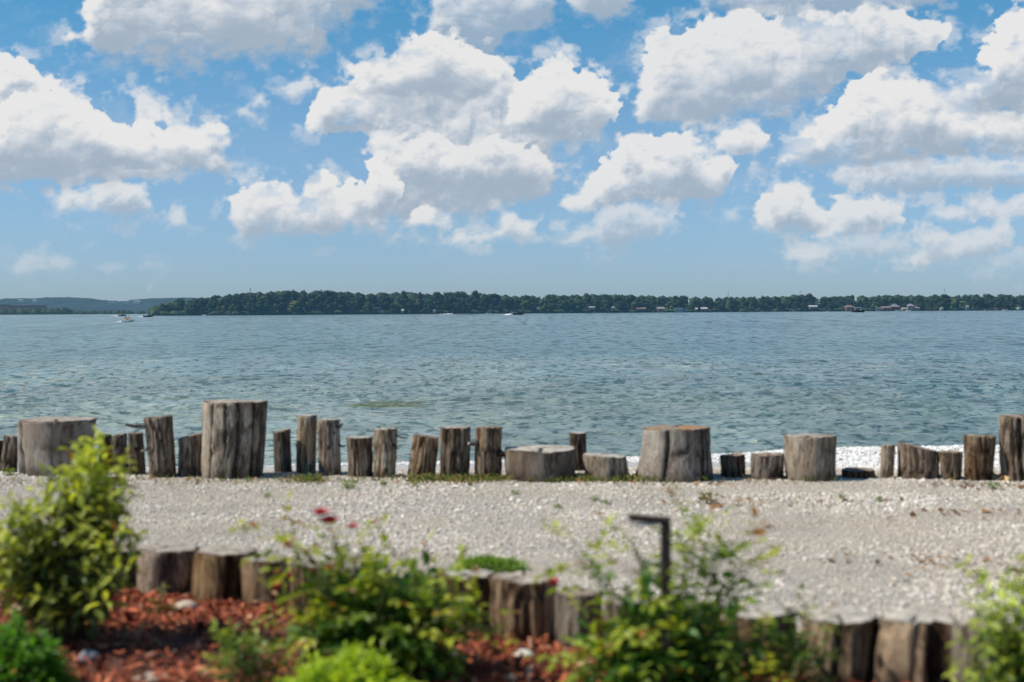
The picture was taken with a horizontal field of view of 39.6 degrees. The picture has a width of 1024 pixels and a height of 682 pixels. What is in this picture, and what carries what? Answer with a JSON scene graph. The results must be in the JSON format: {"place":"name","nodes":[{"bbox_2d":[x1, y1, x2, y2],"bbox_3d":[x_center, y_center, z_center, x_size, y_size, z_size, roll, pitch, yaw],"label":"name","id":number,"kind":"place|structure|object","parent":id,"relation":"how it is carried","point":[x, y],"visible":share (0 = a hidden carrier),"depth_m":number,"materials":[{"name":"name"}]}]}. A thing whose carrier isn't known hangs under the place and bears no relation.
{"place":"outdoors","nodes":[
{"label":"outdoors","id":0,"kind":"place"},
{"bbox_2d":[0,307,148,314],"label":"lakeside wood","id":1,"kind":"object","parent":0,"point":[38,311],"visible":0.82,"depth_m":4027.13,"materials":[{"name":"plant"}]},
{"bbox_2d":[0,297,302,313],"bbox_3d":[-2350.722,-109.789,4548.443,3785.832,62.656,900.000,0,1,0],"label":"distant hill","id":2,"kind":"structure","parent":0,"point":[87,304],"depth_m":4526.82,"materials":[{"name":"foliage"},{"name":"grass"},{"name":"plant"}]},
{"bbox_2d":[0,304,46,309],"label":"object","id":3,"kind":"structure","parent":2,"relation":"on","point":[18,306],"depth_m":4098.60,"materials":[{"name":"plant"}]},
{"bbox_2d":[0,0,1023,267],"bbox_3d":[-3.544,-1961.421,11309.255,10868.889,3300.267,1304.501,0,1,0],"label":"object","id":4,"kind":"structure","parent":0,"point":[448,112],"depth_m":11773.31,"materials":[{"name":"white"}]},
{"bbox_2d":[0,310,1023,466],"bbox_3d":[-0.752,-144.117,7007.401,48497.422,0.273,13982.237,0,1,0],"label":"lake","id":5,"kind":"structure","parent":0,"point":[616,383],"depth_m":51.16,"materials":[{"name":"liquid"}]},
{"bbox_2d":[0,446,1023,663],"bbox_3d":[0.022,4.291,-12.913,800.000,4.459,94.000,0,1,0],"label":"gravel ground","id":6,"kind":"structure","parent":0,"point":[850,566],"depth_m":11.72,"materials":[{"name":"gravel"}]},
{"bbox_2d":[0,435,17,471],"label":"log stump","id":7,"kind":"object","parent":6,"relation":"on","point":[9,457],"visible":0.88,"depth_m":16.51,"materials":[{"name":"brown wood"}]},
{"bbox_2d":[17,417,96,476],"bbox_3d":[-5.166,1.215,16.135,0.880,0.671,0.816,0,1,0],"label":"log stump","id":8,"kind":"object","parent":6,"relation":"on","point":[40,440],"visible":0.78,"depth_m":15.78,"materials":[{"name":"grey wood"}]},
{"bbox_2d":[99,434,112,470],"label":"log stump","id":9,"kind":"object","parent":6,"relation":"on","point":[107,439],"visible":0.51,"depth_m":16.11,"materials":[{"name":"brown wood"}]},
{"bbox_2d":[111,433,128,473],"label":"log stump","id":10,"kind":"object","parent":6,"relation":"on","point":[119,446],"visible":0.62,"depth_m":15.97,"materials":[{"name":"brown wood"}]},
{"bbox_2d":[128,432,145,475],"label":"log stump","id":11,"kind":"object","parent":6,"relation":"on","point":[136,441],"visible":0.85,"depth_m":15.78,"materials":[{"name":"brown wood"}]},
{"bbox_2d":[124,415,176,477],"bbox_3d":[-3.960,1.186,15.646,0.536,0.736,0.305,0,1,0],"label":"log stump","id":12,"kind":"object","parent":6,"relation":"on","point":[160,443],"visible":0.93,"depth_m":15.53,"materials":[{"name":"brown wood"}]},
{"bbox_2d":[177,433,201,476],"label":"log stump","id":13,"kind":"object","parent":6,"relation":"on","point":[189,454],"visible":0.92,"depth_m":15.64,"materials":[{"name":"brown wood"}]},
{"bbox_2d":[201,399,267,479],"bbox_3d":[-3.056,1.098,15.656,0.742,0.902,0.666,0,1,0],"label":"log stump","id":14,"kind":"object","parent":6,"relation":"on","point":[233,438],"visible":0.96,"depth_m":15.39,"materials":[{"name":"grey wood"}]},
{"bbox_2d":[273,429,291,471],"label":"log stump","id":15,"kind":"object","parent":6,"relation":"on","point":[282,450],"visible":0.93,"depth_m":16.08,"materials":[{"name":"brown wood"}]},
{"bbox_2d":[296,414,316,473],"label":"log stump","id":16,"kind":"object","parent":6,"relation":"on","point":[306,444],"visible":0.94,"depth_m":15.87,"materials":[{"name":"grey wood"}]},
{"bbox_2d":[317,418,345,475],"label":"log stump","id":17,"kind":"object","parent":6,"relation":"on","point":[329,446],"visible":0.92,"depth_m":15.68,"materials":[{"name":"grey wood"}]},
{"bbox_2d":[339,479,357,488],"bbox_3d":[-1.664,1.462,14.484,0.186,0.110,0.230,1,2,42],"label":"weed","id":18,"kind":"object","parent":6,"relation":"on","point":[347,484],"visible":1,"depth_m":14.49,"materials":[{"name":"green plant"}]},
{"bbox_2d":[346,436,372,477],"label":"log stump","id":19,"kind":"object","parent":6,"relation":"on","point":[360,454],"visible":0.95,"depth_m":15.48,"materials":[{"name":"brown wood"}]},
{"bbox_2d":[373,427,407,477],"bbox_3d":[-1.325,1.245,15.506,0.397,0.597,0.247,0,1,0],"label":"log stump","id":20,"kind":"object","parent":6,"relation":"on","point":[385,447],"visible":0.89,"depth_m":15.41,"materials":[{"name":"brown wood"}]},
{"bbox_2d":[407,434,437,476],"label":"log stump","id":21,"kind":"object","parent":6,"relation":"on","point":[424,453],"visible":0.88,"depth_m":15.37,"materials":[{"name":"brown wood"}]},
{"bbox_2d":[440,426,470,476],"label":"log stump","id":22,"kind":"object","parent":6,"relation":"on","point":[455,447],"visible":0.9,"depth_m":15.22,"materials":[{"name":"brown wood"}]},
{"bbox_2d":[0,585,951,681],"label":"mulch bed","id":23,"kind":"object","parent":6,"relation":"on","point":[145,666],"visible":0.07,"depth_m":7.33,"materials":[{"name":"wood"}]},
{"bbox_2d":[0,607,79,681],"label":"boxwood bush","id":24,"kind":"object","parent":23,"relation":"on","point":[23,649],"visible":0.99,"depth_m":6.45,"materials":[{"name":"green plant"}]},
{"bbox_2d":[0,425,149,648],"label":"leafy shrub","id":25,"kind":"object","parent":23,"relation":"on","point":[61,607],"visible":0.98,"depth_m":7.40,"materials":[{"name":"green plant"}]},
{"bbox_2d":[77,649,98,663],"bbox_3d":[-2.134,1.595,7.169,0.104,0.076,0.082,0,1,0],"label":"stone","id":26,"kind":"object","parent":23,"relation":"on","point":[90,654],"visible":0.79,"depth_m":7.14,"materials":[{"name":"stone"}]},
{"bbox_2d":[100,546,141,593],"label":"bed edging log","id":27,"kind":"object","parent":23,"relation":"on","point":[132,572],"visible":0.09,"depth_m":8.97,"materials":[{"name":"brown wood"}]},
{"bbox_2d":[132,672,166,681],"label":"stone","id":28,"kind":"object","parent":23,"relation":"on","point":[149,677],"visible":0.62,"depth_m":6.75,"materials":[{"name":"stone"}]},
{"bbox_2d":[146,584,176,614],"bbox_3d":[-2.036,1.525,8.283,0.206,0.232,0.122,0,1,0],"label":"seedling","id":29,"kind":"object","parent":23,"relation":"on","point":[160,598],"visible":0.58,"depth_m":8.28,"materials":[{"name":"green plant"}]},
{"bbox_2d":[137,542,199,600],"bbox_3d":[-2.150,1.485,8.936,0.402,0.400,0.373,0,1,0],"label":"bed edging log","id":30,"kind":"object","parent":23,"relation":"on","point":[170,564],"visible":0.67,"depth_m":8.78,"materials":[{"name":"brown wood"}]},
{"bbox_2d":[173,600,197,610],"bbox_3d":[-1.922,1.569,8.373,0.145,0.087,0.112,0,1,0],"label":"stone","id":31,"kind":"object","parent":23,"relation":"on","point":[187,603],"visible":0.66,"depth_m":8.34,"materials":[{"name":"stone"}]},
{"bbox_2d":[192,545,256,604],"bbox_3d":[-1.767,1.481,8.734,0.402,0.413,0.355,0,1,0],"label":"bed edging log","id":32,"kind":"object","parent":23,"relation":"on","point":[216,571],"visible":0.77,"depth_m":8.59,"materials":[{"name":"brown wood"}]},
{"bbox_2d":[198,605,311,681],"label":"rose bush","id":33,"kind":"object","parent":23,"relation":"on","point":[235,652],"visible":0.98,"depth_m":6.50,"materials":[{"name":"green plant"}]},
{"bbox_2d":[240,552,289,609],"bbox_3d":[-1.489,1.494,8.634,0.323,0.387,0.304,0,1,0],"label":"bed edging log","id":34,"kind":"object","parent":23,"relation":"on","point":[253,588],"visible":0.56,"depth_m":8.51,"materials":[{"name":"brown wood"}]},
{"bbox_2d":[288,560,339,615],"bbox_3d":[-1.173,1.496,8.390,0.337,0.391,0.321,0,1,0],"label":"bed edging log","id":35,"kind":"object","parent":23,"relation":"on","point":[300,580],"visible":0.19,"depth_m":8.27,"materials":[{"name":"brown wood"}]},
{"bbox_2d":[273,636,413,681],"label":"boxwood bush","id":36,"kind":"object","parent":23,"relation":"on","point":[370,665],"visible":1,"depth_m":6.21,"materials":[{"name":"green plant"}]},
{"bbox_2d":[338,566,392,614],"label":"bed edging log","id":37,"kind":"object","parent":23,"relation":"on","point":[390,577],"visible":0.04,"depth_m":8.12,"materials":[{"name":"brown wood"}]},
{"bbox_2d":[226,489,519,681],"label":"rose bush","id":38,"kind":"object","parent":23,"relation":"on","point":[403,629],"visible":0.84,"depth_m":6.69,"materials":[{"name":"green plant"}]},
{"bbox_2d":[390,567,439,610],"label":"bed edging log","id":39,"kind":"object","parent":23,"relation":"on","point":[425,569],"visible":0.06,"depth_m":7.91,"materials":[{"name":"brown wood"}]},
{"bbox_2d":[439,570,494,638],"bbox_3d":[-0.249,1.480,7.773,0.317,0.438,0.295,0,1,0],"label":"bed edging log","id":40,"kind":"object","parent":23,"relation":"on","point":[483,587],"visible":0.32,"depth_m":7.67,"materials":[{"name":"brown wood"}]},
{"bbox_2d":[513,649,533,660],"bbox_3d":[0.056,1.585,7.175,0.120,0.064,0.087,0,1,0],"label":"stone","id":41,"kind":"object","parent":23,"relation":"on","point":[526,651],"visible":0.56,"depth_m":7.15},
{"bbox_2d":[490,570,558,647],"bbox_3d":[0.072,1.477,7.624,0.377,0.448,0.350,0,1,0],"label":"bed edging log","id":42,"kind":"object","parent":23,"relation":"on","point":[535,605],"visible":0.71,"depth_m":7.49,"materials":[{"name":"brown wood"}]},
{"bbox_2d":[555,587,603,650],"bbox_3d":[0.358,1.504,7.434,0.266,0.399,0.249,0,1,0],"label":"bed edging log","id":43,"kind":"object","parent":23,"relation":"on","point":[566,615],"visible":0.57,"depth_m":7.34,"materials":[{"name":"brown wood"}]},
{"bbox_2d":[602,593,656,642],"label":"bed edging log","id":44,"kind":"object","parent":23,"relation":"on","point":[610,608],"visible":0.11,"depth_m":7.20,"materials":[{"name":"brown wood"}]},
{"bbox_2d":[628,513,670,681],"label":"garden post","id":45,"kind":"object","parent":23,"relation":"on","point":[664,522],"visible":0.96,"depth_m":6.20,"materials":[{"name":"brown metal"}]},
{"bbox_2d":[522,484,821,681],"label":"rose bush","id":46,"kind":"object","parent":23,"relation":"on","point":[632,649],"visible":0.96,"depth_m":6.29,"materials":[{"name":"green plant"}]},
{"bbox_2d":[723,604,796,678],"bbox_3d":[1.187,1.505,6.950,0.399,0.409,0.357,0,1,0],"label":"bed edging log","id":47,"kind":"object","parent":23,"relation":"on","point":[756,611],"visible":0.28,"depth_m":6.82,"materials":[{"name":"brown wood"}]},
{"bbox_2d":[766,583,842,681],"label":"rose bush","id":48,"kind":"object","parent":23,"relation":"on","point":[802,644],"visible":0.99,"depth_m":6.28,"materials":[{"name":"green plant"}]},
{"bbox_2d":[794,607,879,681],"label":"bed edging log","id":49,"kind":"object","parent":23,"relation":"on","point":[854,642],"visible":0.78,"depth_m":6.64,"materials":[{"name":"brown wood"}]},
{"bbox_2d":[872,610,960,681],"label":"bed edging log","id":50,"kind":"object","parent":23,"relation":"on","point":[911,645],"visible":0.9,"depth_m":6.55,"materials":[{"name":"brown wood"}]},
{"bbox_2d":[952,616,1003,681],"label":"bed edging log","id":51,"kind":"object","parent":23,"relation":"on","point":[968,636],"visible":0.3,"depth_m":6.45,"materials":[{"name":"brown wood"}]},
{"bbox_2d":[943,553,1023,681],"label":"leafy shrub","id":52,"kind":"object","parent":23,"relation":"on","point":[1007,668],"visible":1,"depth_m":5.87,"materials":[{"name":"green plant"}]},
{"bbox_2d":[468,426,505,476],"bbox_3d":[-0.263,1.228,15.307,0.414,0.627,0.277,0,1,0],"label":"log stump","id":53,"kind":"object","parent":6,"relation":"on","point":[489,454],"visible":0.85,"depth_m":15.20,"materials":[{"name":"brown wood"}]},
{"bbox_2d":[446,553,532,573],"bbox_3d":[-0.155,1.540,9.829,0.620,0.157,0.448,0,1,0],"label":"cushion plant","id":54,"kind":"object","parent":6,"relation":"on","point":[491,562],"visible":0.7,"depth_m":9.79,"materials":[{"name":"green plant"}]},
{"bbox_2d":[10,471,971,484],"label":"grass","id":55,"kind":"structure","parent":6,"relation":"on","point":[472,477],"depth_m":14.99,"materials":[{"name":"green plant"}]},
{"bbox_2d":[0,446,1023,583],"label":"leaf litter","id":56,"kind":"object","parent":6,"relation":"on","point":[912,514],"visible":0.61,"depth_m":13.29,"materials":[{"name":"brown plant"}]},
{"bbox_2d":[504,445,575,481],"bbox_3d":[0.307,1.339,15.289,0.782,0.402,0.749,0,1,0],"label":"log stump","id":57,"kind":"object","parent":6,"relation":"on","point":[540,463],"visible":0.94,"depth_m":14.98,"materials":[{"name":"grey wood"}]},
{"bbox_2d":[146,445,999,471],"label":"beach pebbles","id":58,"kind":"object","parent":6,"relation":"on","point":[852,458],"visible":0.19,"depth_m":19.40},
{"bbox_2d":[569,432,585,470],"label":"log stump","id":59,"kind":"object","parent":6,"relation":"on","point":[577,440],"visible":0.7,"depth_m":15.93,"materials":[{"name":"brown wood"}]},
{"bbox_2d":[583,453,628,481],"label":"log stump","id":60,"kind":"object","parent":6,"relation":"on","point":[600,465],"visible":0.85,"depth_m":14.98,"materials":[{"name":"grey wood"}]},
{"bbox_2d":[635,425,713,482],"bbox_3d":[1.720,1.224,15.229,0.883,0.618,0.824,0,1,0],"label":"log stump","id":61,"kind":"object","parent":6,"relation":"on","point":[672,453],"visible":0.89,"depth_m":14.92,"materials":[{"name":"grey wood"}]},
{"bbox_2d":[695,492,720,503],"bbox_3d":[1.825,1.460,13.256,0.242,0.128,0.221,0,1,0],"label":"weed","id":62,"kind":"object","parent":6,"relation":"on","point":[704,496],"visible":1,"depth_m":13.23,"materials":[{"name":"green plant"}]},
{"bbox_2d":[720,453,745,477],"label":"log stump","id":63,"kind":"object","parent":6,"relation":"on","point":[731,464],"visible":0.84,"depth_m":15.25,"materials":[{"name":"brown wood"}]},
{"bbox_2d":[750,452,783,479],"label":"log stump","id":64,"kind":"object","parent":6,"relation":"on","point":[769,464],"visible":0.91,"depth_m":15.07,"materials":[{"name":"brown wood"}]},
{"bbox_2d":[784,433,836,481],"bbox_3d":[3.166,1.262,15.098,0.551,0.533,0.532,0,1,0],"label":"log stump","id":65,"kind":"object","parent":6,"relation":"on","point":[812,456],"visible":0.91,"depth_m":14.89,"materials":[{"name":"grey wood"}]},
{"bbox_2d":[841,467,874,478],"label":"log stump","id":66,"kind":"object","parent":6,"relation":"on","point":[857,472],"visible":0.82,"depth_m":15.11,"materials":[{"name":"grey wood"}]},
{"bbox_2d":[880,444,894,477],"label":"log stump","id":67,"kind":"object","parent":6,"relation":"on","point":[887,456],"visible":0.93,"depth_m":15.11,"materials":[{"name":"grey wood"}]},
{"bbox_2d":[897,442,938,479],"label":"log stump","id":68,"kind":"object","parent":6,"relation":"on","point":[917,462],"visible":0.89,"depth_m":15.01,"materials":[{"name":"brown wood"}]},
{"bbox_2d":[939,450,962,479],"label":"log stump","id":69,"kind":"object","parent":6,"relation":"on","point":[951,462],"visible":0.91,"depth_m":14.92,"materials":[{"name":"brown wood"}]},
{"bbox_2d":[962,434,995,480],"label":"log stump","id":70,"kind":"object","parent":6,"relation":"on","point":[979,453],"visible":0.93,"depth_m":14.80,"materials":[{"name":"brown wood"}]},
{"bbox_2d":[992,472,1008,480],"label":"wood chips","id":71,"kind":"object","parent":6,"relation":"on","point":[1000,476],"visible":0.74,"depth_m":14.84,"materials":[{"name":"wood"}]},
{"bbox_2d":[998,414,1023,481],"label":"log stump","id":72,"kind":"object","parent":6,"relation":"on","point":[1011,443],"visible":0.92,"depth_m":14.74,"materials":[{"name":"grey wood"}]},
{"bbox_2d":[150,307,1019,315],"bbox_3d":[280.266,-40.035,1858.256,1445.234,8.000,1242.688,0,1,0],"label":"shore","id":73,"kind":"structure","parent":0,"point":[792,309],"depth_m":1613.58,"materials":[{"name":"soil"}]},
{"bbox_2d":[224,296,231,310],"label":"broadleaf tree","id":74,"kind":"object","parent":73,"relation":"on","point":[227,298],"visible":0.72,"depth_m":1317.20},
{"bbox_2d":[239,295,248,310],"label":"broadleaf tree","id":75,"kind":"object","parent":73,"relation":"on","point":[244,301],"visible":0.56,"depth_m":1298.69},
{"bbox_2d":[243,297,255,311],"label":"broadleaf tree","id":76,"kind":"object","parent":73,"relation":"on","point":[250,304],"visible":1,"depth_m":1281.67,"materials":[{"name":"plant"}]},
{"bbox_2d":[255,295,271,310],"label":"broadleaf tree","id":77,"kind":"object","parent":73,"relation":"on","point":[261,305],"visible":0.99,"depth_m":1291.46,"materials":[{"name":"plant"}]},
{"bbox_2d":[263,293,275,308],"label":"broadleaf tree","id":78,"kind":"object","parent":73,"relation":"on","point":[270,299],"visible":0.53,"depth_m":1317.03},
{"bbox_2d":[276,297,287,310],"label":"broadleaf tree","id":79,"kind":"object","parent":73,"relation":"on","point":[282,306],"visible":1,"depth_m":1300.88,"materials":[{"name":"plant"}]},
{"bbox_2d":[286,300,298,312],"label":"broadleaf tree","id":80,"kind":"object","parent":73,"relation":"on","point":[293,306],"visible":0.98,"depth_m":1319.80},
{"bbox_2d":[288,290,299,304],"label":"broadleaf tree","id":81,"kind":"object","parent":73,"relation":"on","point":[294,296],"visible":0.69,"depth_m":1351.90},
{"bbox_2d":[296,299,306,311],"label":"broadleaf tree","id":82,"kind":"object","parent":73,"relation":"on","point":[301,304],"visible":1,"depth_m":1326.17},
{"bbox_2d":[298,290,309,309],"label":"broadleaf tree","id":83,"kind":"object","parent":73,"relation":"on","point":[303,293],"visible":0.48,"depth_m":1364.94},
{"bbox_2d":[305,293,318,311],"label":"broadleaf tree","id":84,"kind":"object","parent":73,"relation":"on","point":[313,301],"visible":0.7,"depth_m":1349.62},
{"bbox_2d":[311,290,326,306],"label":"broadleaf tree","id":85,"kind":"object","parent":73,"relation":"on","point":[322,293],"visible":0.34,"depth_m":1383.80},
{"bbox_2d":[313,293,324,307],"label":"broadleaf tree","id":86,"kind":"object","parent":73,"relation":"on","point":[318,297],"visible":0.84,"depth_m":1352.72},
{"bbox_2d":[325,290,337,302],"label":"broadleaf tree","id":87,"kind":"object","parent":73,"relation":"on","point":[331,295],"visible":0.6,"depth_m":1387.44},
{"bbox_2d":[379,294,390,310],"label":"broadleaf tree","id":88,"kind":"object","parent":73,"relation":"on","point":[385,298],"visible":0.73,"depth_m":1418.78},
{"bbox_2d":[393,296,402,309],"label":"broadleaf tree","id":89,"kind":"object","parent":73,"relation":"on","point":[398,301],"visible":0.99,"depth_m":1409.37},
{"bbox_2d":[399,297,413,310],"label":"broadleaf tree","id":90,"kind":"object","parent":73,"relation":"on","point":[407,304],"visible":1,"depth_m":1411.69,"materials":[{"name":"plant"}]},
{"bbox_2d":[412,298,421,310],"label":"broadleaf tree","id":91,"kind":"object","parent":73,"relation":"on","point":[417,304],"visible":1,"depth_m":1418.77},
{"bbox_2d":[442,299,451,310],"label":"broadleaf tree","id":92,"kind":"object","parent":73,"relation":"on","point":[446,306],"visible":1,"depth_m":1437.36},
{"bbox_2d":[445,293,454,306],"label":"broadleaf tree","id":93,"kind":"object","parent":73,"relation":"on","point":[449,296],"visible":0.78,"depth_m":1453.04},
{"bbox_2d":[478,299,486,310],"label":"broadleaf tree","id":94,"kind":"object","parent":73,"relation":"on","point":[482,303],"visible":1,"depth_m":1464.80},
{"bbox_2d":[483,296,491,309],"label":"broadleaf tree","id":95,"kind":"object","parent":73,"relation":"on","point":[487,299],"visible":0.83,"depth_m":1476.81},
{"bbox_2d":[489,294,500,308],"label":"broadleaf tree","id":96,"kind":"object","parent":73,"relation":"on","point":[495,302],"visible":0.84,"depth_m":1508.77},
{"bbox_2d":[503,298,509,310],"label":"broadleaf tree","id":97,"kind":"object","parent":73,"relation":"on","point":[506,304],"visible":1,"depth_m":1479.17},
{"bbox_2d":[521,299,531,309],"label":"broadleaf tree","id":98,"kind":"object","parent":73,"relation":"on","point":[525,304],"visible":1,"depth_m":1494.17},
{"bbox_2d":[538,299,548,309],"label":"broadleaf tree","id":99,"kind":"object","parent":73,"relation":"on","point":[541,303],"visible":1,"depth_m":1502.54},
{"bbox_2d":[547,299,556,309],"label":"broadleaf tree","id":100,"kind":"object","parent":73,"relation":"on","point":[552,305],"visible":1,"depth_m":1508.99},
{"bbox_2d":[556,300,566,308],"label":"broadleaf tree","id":101,"kind":"object","parent":73,"relation":"on","point":[560,304],"visible":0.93,"depth_m":1525.65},
{"bbox_2d":[565,299,574,310],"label":"broadleaf tree","id":102,"kind":"object","parent":73,"relation":"on","point":[570,302],"visible":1,"depth_m":1531.57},
{"bbox_2d":[570,298,582,309],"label":"broadleaf tree","id":103,"kind":"object","parent":73,"relation":"on","point":[579,302],"visible":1,"depth_m":1533.12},
{"bbox_2d":[148,290,1023,315],"bbox_3d":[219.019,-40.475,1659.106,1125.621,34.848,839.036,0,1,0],"label":"woodland","id":104,"kind":"object","parent":73,"relation":"on","point":[409,295],"visible":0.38,"depth_m":1521.43,"materials":[{"name":"plant"}]},
{"bbox_2d":[600,299,609,309],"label":"broadleaf tree","id":105,"kind":"object","parent":73,"relation":"on","point":[606,306],"visible":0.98,"depth_m":1568.54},
{"bbox_2d":[622,296,630,309],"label":"broadleaf tree","id":106,"kind":"object","parent":73,"relation":"on","point":[626,303],"visible":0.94,"depth_m":1607.41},
{"bbox_2d":[634,297,643,307],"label":"broadleaf tree","id":107,"kind":"object","parent":73,"relation":"on","point":[638,301],"visible":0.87,"depth_m":1608.40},
{"bbox_2d":[672,300,684,309],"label":"broadleaf tree","id":108,"kind":"object","parent":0,"point":[678,304],"visible":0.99,"depth_m":1641.29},
{"bbox_2d":[970,298,980,307],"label":"broadleaf tree","id":109,"kind":"object","parent":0,"point":[976,302],"visible":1,"depth_m":1925.62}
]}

